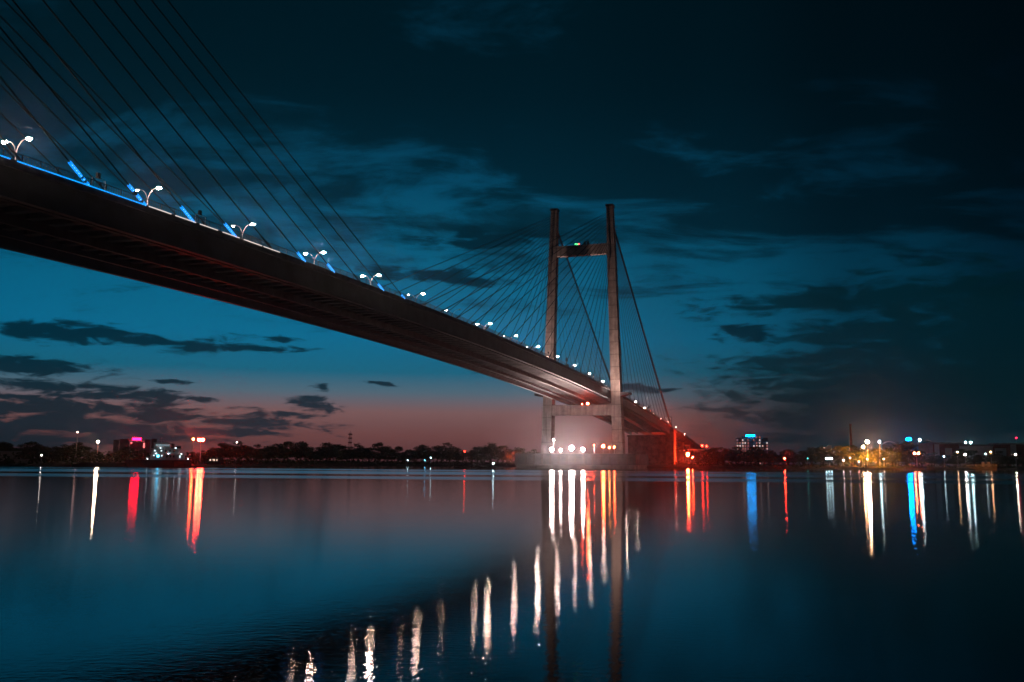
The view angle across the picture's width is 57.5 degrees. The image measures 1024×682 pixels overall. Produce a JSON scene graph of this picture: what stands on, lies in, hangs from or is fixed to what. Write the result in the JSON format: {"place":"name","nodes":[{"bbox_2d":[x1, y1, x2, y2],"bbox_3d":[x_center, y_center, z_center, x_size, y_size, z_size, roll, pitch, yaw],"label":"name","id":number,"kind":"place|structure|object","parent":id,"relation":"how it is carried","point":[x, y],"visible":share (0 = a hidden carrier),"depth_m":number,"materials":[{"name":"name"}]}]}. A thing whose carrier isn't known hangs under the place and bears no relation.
{"place":"outdoors","nodes":[
{"label":"outdoors","id":0,"kind":"place"},
{"bbox_2d":[0,466,1023,681],"bbox_3d":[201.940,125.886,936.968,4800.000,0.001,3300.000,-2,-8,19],"label":"river","id":1,"kind":"structure","parent":0,"point":[320,574],"depth_m":17.65,"materials":[{"name":"liquid"}]},
{"bbox_2d":[72,462,126,466],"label":"barge","id":2,"kind":"object","parent":1,"relation":"on","point":[92,464],"visible":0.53,"depth_m":265.52,"materials":[{"name":"paint"}]},
{"bbox_2d":[125,440,191,467],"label":"river vessel","id":3,"kind":"object","parent":1,"relation":"on","point":[163,455],"visible":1,"depth_m":270.34,"materials":[{"name":"paint"}]},
{"bbox_2d":[0,0,675,467],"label":"cable stayed bridge","id":4,"kind":"structure","parent":1,"relation":"on","point":[52,216],"depth_m":205.72,"materials":[{"name":"concrete"}]},
{"bbox_2d":[1,137,32,159],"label":"street lamp","id":5,"kind":"object","parent":4,"relation":"on","point":[27,138],"visible":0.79,"depth_m":138.71,"materials":[{"name":"white metal"}]},
{"bbox_2d":[91,173,105,189],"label":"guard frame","id":6,"kind":"object","parent":4,"relation":"on","point":[98,175],"visible":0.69,"depth_m":136.25,"materials":[{"name":"metal"}]},
{"bbox_2d":[0,459,1023,469],"bbox_3d":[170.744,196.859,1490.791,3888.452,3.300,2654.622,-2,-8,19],"label":"river bank","id":7,"kind":"structure","parent":0,"point":[65,464],"depth_m":502.75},
{"bbox_2d":[0,443,13,450],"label":"tree","id":8,"kind":"object","parent":7,"relation":"on","point":[9,445],"visible":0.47,"depth_m":293.21,"materials":[{"name":"green plant"}]},
{"bbox_2d":[0,451,21,460],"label":"riverside shed","id":9,"kind":"structure","parent":7,"relation":"on","point":[10,454],"depth_m":285.55,"materials":[{"name":"black"}]},
{"bbox_2d":[18,441,42,447],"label":"tree","id":10,"kind":"object","parent":7,"relation":"on","point":[31,443],"visible":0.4,"depth_m":307.54,"materials":[{"name":"green plant"}]},
{"bbox_2d":[24,443,49,460],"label":"tree","id":11,"kind":"object","parent":7,"relation":"on","point":[36,449],"visible":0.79,"depth_m":295.04,"materials":[{"name":"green plant"}]},
{"bbox_2d":[54,446,82,459],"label":"tree","id":12,"kind":"object","parent":7,"relation":"on","point":[63,450],"visible":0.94,"depth_m":293.54,"materials":[{"name":"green plant"}]},
{"bbox_2d":[65,442,83,455],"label":"tree","id":13,"kind":"object","parent":7,"relation":"on","point":[78,444],"visible":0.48,"depth_m":302.10,"materials":[{"name":"green plant"}]},
{"bbox_2d":[74,446,91,456],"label":"tree","id":14,"kind":"object","parent":7,"relation":"on","point":[89,449],"visible":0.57,"depth_m":300.91,"materials":[{"name":"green plant"}]},
{"bbox_2d":[81,450,93,458],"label":"tree","id":15,"kind":"object","parent":7,"relation":"on","point":[88,453],"visible":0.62,"depth_m":290.46,"materials":[{"name":"green plant"}]},
{"bbox_2d":[115,450,127,459],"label":"tree","id":16,"kind":"object","parent":7,"relation":"on","point":[121,454],"visible":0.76,"depth_m":301.22,"materials":[{"name":"green plant"}]},
{"bbox_2d":[115,446,137,459],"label":"tree","id":17,"kind":"object","parent":7,"relation":"on","point":[129,449],"visible":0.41,"depth_m":312.94,"materials":[{"name":"green plant"}]},
{"bbox_2d":[113,438,156,455],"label":"office tower","id":18,"kind":"structure","parent":7,"relation":"on","point":[145,445],"depth_m":902.20,"materials":[{"name":"concrete"}]},
{"bbox_2d":[208,451,221,457],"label":"tree","id":19,"kind":"object","parent":7,"relation":"on","point":[215,453],"visible":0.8,"depth_m":355.76,"materials":[{"name":"green plant"}]},
{"bbox_2d":[209,458,222,463],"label":"jetty hut","id":20,"kind":"object","parent":7,"relation":"on","point":[217,460],"visible":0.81,"depth_m":345.47,"materials":[{"name":"paint"}]},
{"bbox_2d":[215,442,232,457],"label":"tree","id":21,"kind":"object","parent":7,"relation":"on","point":[222,445],"visible":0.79,"depth_m":377.19,"materials":[{"name":"green plant"}]},
{"bbox_2d":[219,446,241,460],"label":"tree","id":22,"kind":"object","parent":7,"relation":"on","point":[233,451],"visible":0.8,"depth_m":381.51,"materials":[{"name":"green plant"}]},
{"bbox_2d":[234,446,250,461],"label":"tree","id":23,"kind":"object","parent":7,"relation":"on","point":[243,451],"visible":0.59,"depth_m":386.65,"materials":[{"name":"green plant"}]},
{"bbox_2d":[240,450,255,458],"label":"tree","id":24,"kind":"object","parent":7,"relation":"on","point":[251,456],"visible":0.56,"depth_m":396.59,"materials":[{"name":"green plant"}]},
{"bbox_2d":[250,449,262,461],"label":"tree","id":25,"kind":"object","parent":7,"relation":"on","point":[257,454],"visible":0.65,"depth_m":407.47,"materials":[{"name":"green plant"}]},
{"bbox_2d":[248,444,264,461],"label":"tree","id":26,"kind":"object","parent":7,"relation":"on","point":[257,447],"visible":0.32,"depth_m":416.56,"materials":[{"name":"green plant"}]},
{"bbox_2d":[262,449,275,461],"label":"tree","id":27,"kind":"object","parent":7,"relation":"on","point":[267,455],"visible":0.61,"depth_m":422.04,"materials":[{"name":"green plant"}]},
{"bbox_2d":[264,446,284,461],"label":"tree","id":28,"kind":"object","parent":7,"relation":"on","point":[276,451],"visible":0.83,"depth_m":425.41,"materials":[{"name":"green plant"}]},
{"bbox_2d":[263,443,295,461],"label":"tree","id":29,"kind":"object","parent":7,"relation":"on","point":[285,451],"visible":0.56,"depth_m":438.06,"materials":[{"name":"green plant"}]},
{"bbox_2d":[280,441,298,457],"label":"tree","id":30,"kind":"object","parent":7,"relation":"on","point":[290,444],"visible":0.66,"depth_m":442.74,"materials":[{"name":"green plant"}]},
{"bbox_2d":[289,441,310,460],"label":"tree","id":31,"kind":"object","parent":7,"relation":"on","point":[301,444],"visible":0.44,"depth_m":454.89,"materials":[{"name":"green plant"}]},
{"bbox_2d":[291,446,309,460],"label":"tree","id":32,"kind":"object","parent":7,"relation":"on","point":[296,448],"visible":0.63,"depth_m":445.88,"materials":[{"name":"green plant"}]},
{"bbox_2d":[295,446,315,461],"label":"tree","id":33,"kind":"object","parent":7,"relation":"on","point":[305,453],"visible":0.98,"depth_m":444.70,"materials":[{"name":"green plant"}]},
{"bbox_2d":[314,447,328,461],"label":"tree","id":34,"kind":"object","parent":7,"relation":"on","point":[322,453],"visible":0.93,"depth_m":458.23,"materials":[{"name":"green plant"}]},
{"bbox_2d":[316,442,340,460],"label":"tree","id":35,"kind":"object","parent":7,"relation":"on","point":[329,445],"visible":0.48,"depth_m":468.22,"materials":[{"name":"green plant"}]},
{"bbox_2d":[322,449,345,461],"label":"tree","id":36,"kind":"object","parent":7,"relation":"on","point":[333,453],"visible":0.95,"depth_m":461.17,"materials":[{"name":"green plant"}]},
{"bbox_2d":[331,444,348,460],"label":"tree","id":37,"kind":"object","parent":7,"relation":"on","point":[340,446],"visible":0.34,"depth_m":478.40,"materials":[{"name":"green plant"}]},
{"bbox_2d":[341,449,354,459],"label":"tree","id":38,"kind":"object","parent":7,"relation":"on","point":[346,451],"visible":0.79,"depth_m":474.71,"materials":[{"name":"green plant"}]},
{"bbox_2d":[345,449,359,461],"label":"tree","id":39,"kind":"object","parent":7,"relation":"on","point":[352,454],"visible":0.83,"depth_m":473.16,"materials":[{"name":"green plant"}]},
{"bbox_2d":[354,443,370,460],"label":"tree","id":40,"kind":"object","parent":7,"relation":"on","point":[359,446],"visible":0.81,"depth_m":476.77,"materials":[{"name":"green plant"}]},
{"bbox_2d":[356,448,372,461],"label":"tree","id":41,"kind":"object","parent":7,"relation":"on","point":[361,455],"visible":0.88,"depth_m":474.29,"materials":[{"name":"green plant"}]},
{"bbox_2d":[358,448,383,461],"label":"tree","id":42,"kind":"object","parent":7,"relation":"on","point":[371,454],"visible":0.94,"depth_m":475.47,"materials":[{"name":"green plant"}]},
{"bbox_2d":[369,448,381,461],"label":"tree","id":43,"kind":"object","parent":7,"relation":"on","point":[376,456],"visible":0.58,"depth_m":485.87,"materials":[{"name":"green plant"}]},
{"bbox_2d":[369,442,388,456],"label":"tree","id":44,"kind":"object","parent":7,"relation":"on","point":[381,448],"visible":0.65,"depth_m":490.77,"materials":[{"name":"green plant"}]},
{"bbox_2d":[376,446,401,459],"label":"tree","id":45,"kind":"object","parent":7,"relation":"on","point":[392,452],"visible":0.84,"depth_m":491.17,"materials":[{"name":"green plant"}]},
{"bbox_2d":[398,452,409,460],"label":"tree","id":46,"kind":"object","parent":7,"relation":"on","point":[404,454],"visible":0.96,"depth_m":497.43,"materials":[{"name":"green plant"}]},
{"bbox_2d":[413,448,429,462],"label":"tree","id":47,"kind":"object","parent":7,"relation":"on","point":[422,455],"visible":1,"depth_m":496.87,"materials":[{"name":"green plant"}]},
{"bbox_2d":[414,444,436,462],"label":"tree","id":48,"kind":"object","parent":7,"relation":"on","point":[425,448],"visible":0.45,"depth_m":506.50,"materials":[{"name":"green plant"}]},
{"bbox_2d":[432,451,445,462],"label":"tree","id":49,"kind":"object","parent":7,"relation":"on","point":[438,455],"visible":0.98,"depth_m":504.40,"materials":[{"name":"green plant"}]},
{"bbox_2d":[431,445,451,461],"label":"tree","id":50,"kind":"object","parent":7,"relation":"on","point":[438,448],"visible":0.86,"depth_m":508.75,"materials":[{"name":"green plant"}]},
{"bbox_2d":[439,449,454,462],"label":"tree","id":51,"kind":"object","parent":7,"relation":"on","point":[449,457],"visible":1,"depth_m":504.87,"materials":[{"name":"green plant"}]},
{"bbox_2d":[440,443,461,457],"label":"tree","id":52,"kind":"object","parent":7,"relation":"on","point":[451,447],"visible":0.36,"depth_m":519.69,"materials":[{"name":"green plant"}]},
{"bbox_2d":[455,452,468,462],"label":"tree","id":53,"kind":"object","parent":7,"relation":"on","point":[463,454],"visible":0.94,"depth_m":511.44,"materials":[{"name":"green plant"}]},
{"bbox_2d":[467,446,482,459],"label":"tree","id":54,"kind":"object","parent":7,"relation":"on","point":[475,449],"visible":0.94,"depth_m":521.51,"materials":[{"name":"green plant"}]},
{"bbox_2d":[475,446,502,461],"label":"tree","id":55,"kind":"object","parent":7,"relation":"on","point":[492,450],"visible":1,"depth_m":517.15,"materials":[{"name":"green plant"}]},
{"bbox_2d":[479,442,508,462],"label":"tree","id":56,"kind":"object","parent":7,"relation":"on","point":[498,450],"visible":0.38,"depth_m":527.18,"materials":[{"name":"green plant"}]},
{"bbox_2d":[0,450,1023,468],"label":"undergrowth","id":57,"kind":"object","parent":7,"relation":"on","point":[44,458],"visible":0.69,"depth_m":449.19,"materials":[{"name":"green plant"}]},
{"bbox_2d":[639,428,721,463],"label":"approach viaduct","id":58,"kind":"object","parent":7,"relation":"on","point":[684,443],"visible":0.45,"depth_m":720.57,"materials":[{"name":"concrete"}]},
{"bbox_2d":[696,450,708,463],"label":"tree","id":59,"kind":"object","parent":7,"relation":"on","point":[702,454],"visible":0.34,"depth_m":539.62,"materials":[{"name":"green plant"}]},
{"bbox_2d":[696,456,715,463],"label":"tree","id":60,"kind":"object","parent":7,"relation":"on","point":[705,458],"visible":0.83,"depth_m":527.36,"materials":[{"name":"green plant"}]},
{"bbox_2d":[704,447,717,464],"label":"tree","id":61,"kind":"object","parent":7,"relation":"on","point":[711,450],"visible":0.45,"depth_m":539.91,"materials":[{"name":"green plant"}]},
{"bbox_2d":[710,451,728,463],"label":"tree","id":62,"kind":"object","parent":7,"relation":"on","point":[717,454],"visible":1,"depth_m":523.37,"materials":[{"name":"green plant"}]},
{"bbox_2d":[716,447,733,464],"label":"tree","id":63,"kind":"object","parent":7,"relation":"on","point":[720,448],"visible":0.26,"depth_m":532.45,"materials":[{"name":"green plant"}]},
{"bbox_2d":[718,451,734,462],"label":"tree","id":64,"kind":"object","parent":7,"relation":"on","point":[729,457],"visible":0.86,"depth_m":526.32,"materials":[{"name":"green plant"}]},
{"bbox_2d":[728,449,748,464],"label":"tree","id":65,"kind":"object","parent":7,"relation":"on","point":[737,452],"visible":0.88,"depth_m":530.15,"materials":[{"name":"green plant"}]},
{"bbox_2d":[732,452,754,464],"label":"tree","id":66,"kind":"object","parent":7,"relation":"on","point":[747,459],"visible":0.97,"depth_m":527.26,"materials":[{"name":"green plant"}]},
{"bbox_2d":[736,435,767,464],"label":"apartment block","id":67,"kind":"structure","parent":7,"relation":"on","point":[759,441],"depth_m":1102.53,"materials":[{"name":"black"}]},
{"bbox_2d":[744,446,764,462],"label":"tree","id":68,"kind":"object","parent":7,"relation":"on","point":[751,450],"visible":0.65,"depth_m":536.83,"materials":[{"name":"green plant"}]},
{"bbox_2d":[750,449,769,464],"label":"tree","id":69,"kind":"object","parent":7,"relation":"on","point":[760,451],"visible":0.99,"depth_m":532.04,"materials":[{"name":"green plant"}]},
{"bbox_2d":[750,451,776,464],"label":"tree","id":70,"kind":"object","parent":7,"relation":"on","point":[766,456],"visible":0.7,"depth_m":534.16,"materials":[{"name":"green plant"}]},
{"bbox_2d":[765,453,777,462],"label":"tree","id":71,"kind":"object","parent":7,"relation":"on","point":[772,459],"visible":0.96,"depth_m":535.28,"materials":[{"name":"green plant"}]},
{"bbox_2d":[771,455,785,462],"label":"tree","id":72,"kind":"object","parent":7,"relation":"on","point":[780,459],"visible":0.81,"depth_m":538.50,"materials":[{"name":"green plant"}]},
{"bbox_2d":[779,449,797,463],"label":"tree","id":73,"kind":"object","parent":7,"relation":"on","point":[787,451],"visible":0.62,"depth_m":548.44,"materials":[{"name":"green plant"}]},
{"bbox_2d":[782,454,796,464],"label":"tree","id":74,"kind":"object","parent":7,"relation":"on","point":[788,460],"visible":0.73,"depth_m":544.13,"materials":[{"name":"green plant"}]},
{"bbox_2d":[784,451,802,463],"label":"tree","id":75,"kind":"object","parent":7,"relation":"on","point":[795,457],"visible":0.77,"depth_m":546.11,"materials":[{"name":"green plant"}]},
{"bbox_2d":[796,451,810,463],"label":"tree","id":76,"kind":"object","parent":7,"relation":"on","point":[804,454],"visible":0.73,"depth_m":547.78,"materials":[{"name":"green plant"}]},
{"bbox_2d":[799,450,823,465],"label":"tree","id":77,"kind":"object","parent":7,"relation":"on","point":[809,456],"visible":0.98,"depth_m":541.95,"materials":[{"name":"green plant"}]},
{"bbox_2d":[811,451,825,465],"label":"tree","id":78,"kind":"object","parent":7,"relation":"on","point":[820,457],"visible":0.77,"depth_m":543.56,"materials":[{"name":"green plant"}]},
{"bbox_2d":[814,445,831,464],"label":"tree","id":79,"kind":"object","parent":7,"relation":"on","point":[823,450],"visible":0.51,"depth_m":549.67,"materials":[{"name":"green plant"}]},
{"bbox_2d":[825,448,845,465],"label":"tree","id":80,"kind":"object","parent":7,"relation":"on","point":[834,452],"visible":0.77,"depth_m":551.56,"materials":[{"name":"green plant"}]},
{"bbox_2d":[837,451,853,465],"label":"tree","id":81,"kind":"object","parent":7,"relation":"on","point":[843,454],"visible":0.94,"depth_m":550.78,"materials":[{"name":"green plant"}]},
{"bbox_2d":[834,445,857,457],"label":"tree","id":82,"kind":"object","parent":7,"relation":"on","point":[843,449],"visible":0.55,"depth_m":559.85,"materials":[{"name":"green plant"}]},
{"bbox_2d":[849,424,852,464],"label":"chimney","id":83,"kind":"object","parent":7,"relation":"on","point":[850,429],"visible":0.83,"depth_m":762.08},
{"bbox_2d":[848,445,865,464],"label":"tree","id":84,"kind":"object","parent":7,"relation":"on","point":[852,446],"visible":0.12,"depth_m":570.88,"materials":[{"name":"green plant"}]},
{"bbox_2d":[851,452,868,465],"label":"tree","id":85,"kind":"object","parent":7,"relation":"on","point":[859,458],"visible":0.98,"depth_m":552.99,"materials":[{"name":"green plant"}]},
{"bbox_2d":[862,450,877,464],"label":"tree","id":86,"kind":"object","parent":7,"relation":"on","point":[870,456],"visible":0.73,"depth_m":555.09,"materials":[{"name":"green plant"}]},
{"bbox_2d":[872,448,884,463],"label":"tree","id":87,"kind":"object","parent":7,"relation":"on","point":[879,450],"visible":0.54,"depth_m":563.18,"materials":[{"name":"green plant"}]},
{"bbox_2d":[880,451,896,465],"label":"tree","id":88,"kind":"object","parent":7,"relation":"on","point":[883,461],"visible":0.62,"depth_m":564.02,"materials":[{"name":"green plant"}]},
{"bbox_2d":[882,441,895,465],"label":"hall","id":89,"kind":"structure","parent":7,"relation":"on","point":[886,446],"depth_m":651.79,"materials":[{"name":"white paint"}]},
{"bbox_2d":[883,448,907,465],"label":"tree","id":90,"kind":"object","parent":7,"relation":"on","point":[893,455],"visible":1,"depth_m":555.01,"materials":[{"name":"green plant"}]},
{"bbox_2d":[884,443,912,465],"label":"tree","id":91,"kind":"object","parent":7,"relation":"on","point":[896,446],"visible":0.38,"depth_m":566.96,"materials":[{"name":"green plant"}]},
{"bbox_2d":[892,447,910,465],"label":"tree","id":92,"kind":"object","parent":7,"relation":"on","point":[906,459],"visible":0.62,"depth_m":559.75,"materials":[{"name":"green plant"}]},
{"bbox_2d":[897,441,921,462],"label":"tree","id":93,"kind":"object","parent":7,"relation":"on","point":[906,444],"visible":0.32,"depth_m":570.62,"materials":[{"name":"green plant"}]},
{"bbox_2d":[901,450,929,465],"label":"tree","id":94,"kind":"object","parent":7,"relation":"on","point":[919,460],"visible":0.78,"depth_m":562.87,"materials":[{"name":"green plant"}]},
{"bbox_2d":[928,452,943,465],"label":"tree","id":95,"kind":"object","parent":7,"relation":"on","point":[932,458],"visible":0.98,"depth_m":567.35,"materials":[{"name":"green plant"}]},
{"bbox_2d":[938,455,958,464],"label":"tree","id":96,"kind":"object","parent":7,"relation":"on","point":[948,459],"visible":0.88,"depth_m":569.22,"materials":[{"name":"green plant"}]},
{"bbox_2d":[948,449,971,463],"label":"tree","id":97,"kind":"object","parent":7,"relation":"on","point":[954,455],"visible":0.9,"depth_m":573.27,"materials":[{"name":"green plant"}]},
{"bbox_2d":[948,462,996,469],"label":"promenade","id":98,"kind":"structure","parent":7,"relation":"on","point":[983,467],"depth_m":561.26,"materials":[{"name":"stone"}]},
{"bbox_2d":[964,450,987,461],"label":"tree","id":99,"kind":"object","parent":7,"relation":"on","point":[973,452],"visible":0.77,"depth_m":578.17,"materials":[{"name":"green plant"}]},
{"bbox_2d":[959,444,993,466],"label":"warehouse","id":100,"kind":"structure","parent":7,"relation":"on","point":[982,449],"depth_m":629.49,"materials":[{"name":"white paint"}]},
{"bbox_2d":[984,455,999,466],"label":"tree","id":101,"kind":"object","parent":7,"relation":"on","point":[990,459],"visible":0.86,"depth_m":577.14,"materials":[{"name":"green plant"}]},
{"bbox_2d":[991,450,1009,464],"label":"tree","id":102,"kind":"object","parent":7,"relation":"on","point":[998,454],"visible":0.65,"depth_m":581.65,"materials":[{"name":"green plant"}]},
{"bbox_2d":[989,443,1023,466],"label":"warehouse","id":103,"kind":"structure","parent":7,"relation":"on","point":[1008,449],"depth_m":651.03,"materials":[{"name":"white paint"}]},
{"bbox_2d":[1009,452,1023,465],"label":"tree","id":104,"kind":"object","parent":7,"relation":"on","point":[1015,458],"visible":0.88,"depth_m":588.63,"materials":[{"name":"green plant"}]},
{"bbox_2d":[0,0,1023,464],"label":"sky","id":105,"kind":"structure","parent":0,"point":[819,204],"materials":[{"name":"blue"}]},
{"bbox_2d":[917,440,933,465],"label":"hall","id":106,"kind":"structure","parent":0,"point":[927,447],"depth_m":661.08,"materials":[{"name":"white paint"}]},
{"bbox_2d":[932,442,961,465],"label":"warehouse","id":107,"kind":"structure","parent":0,"point":[944,448],"depth_m":641.56,"materials":[{"name":"white paint"}]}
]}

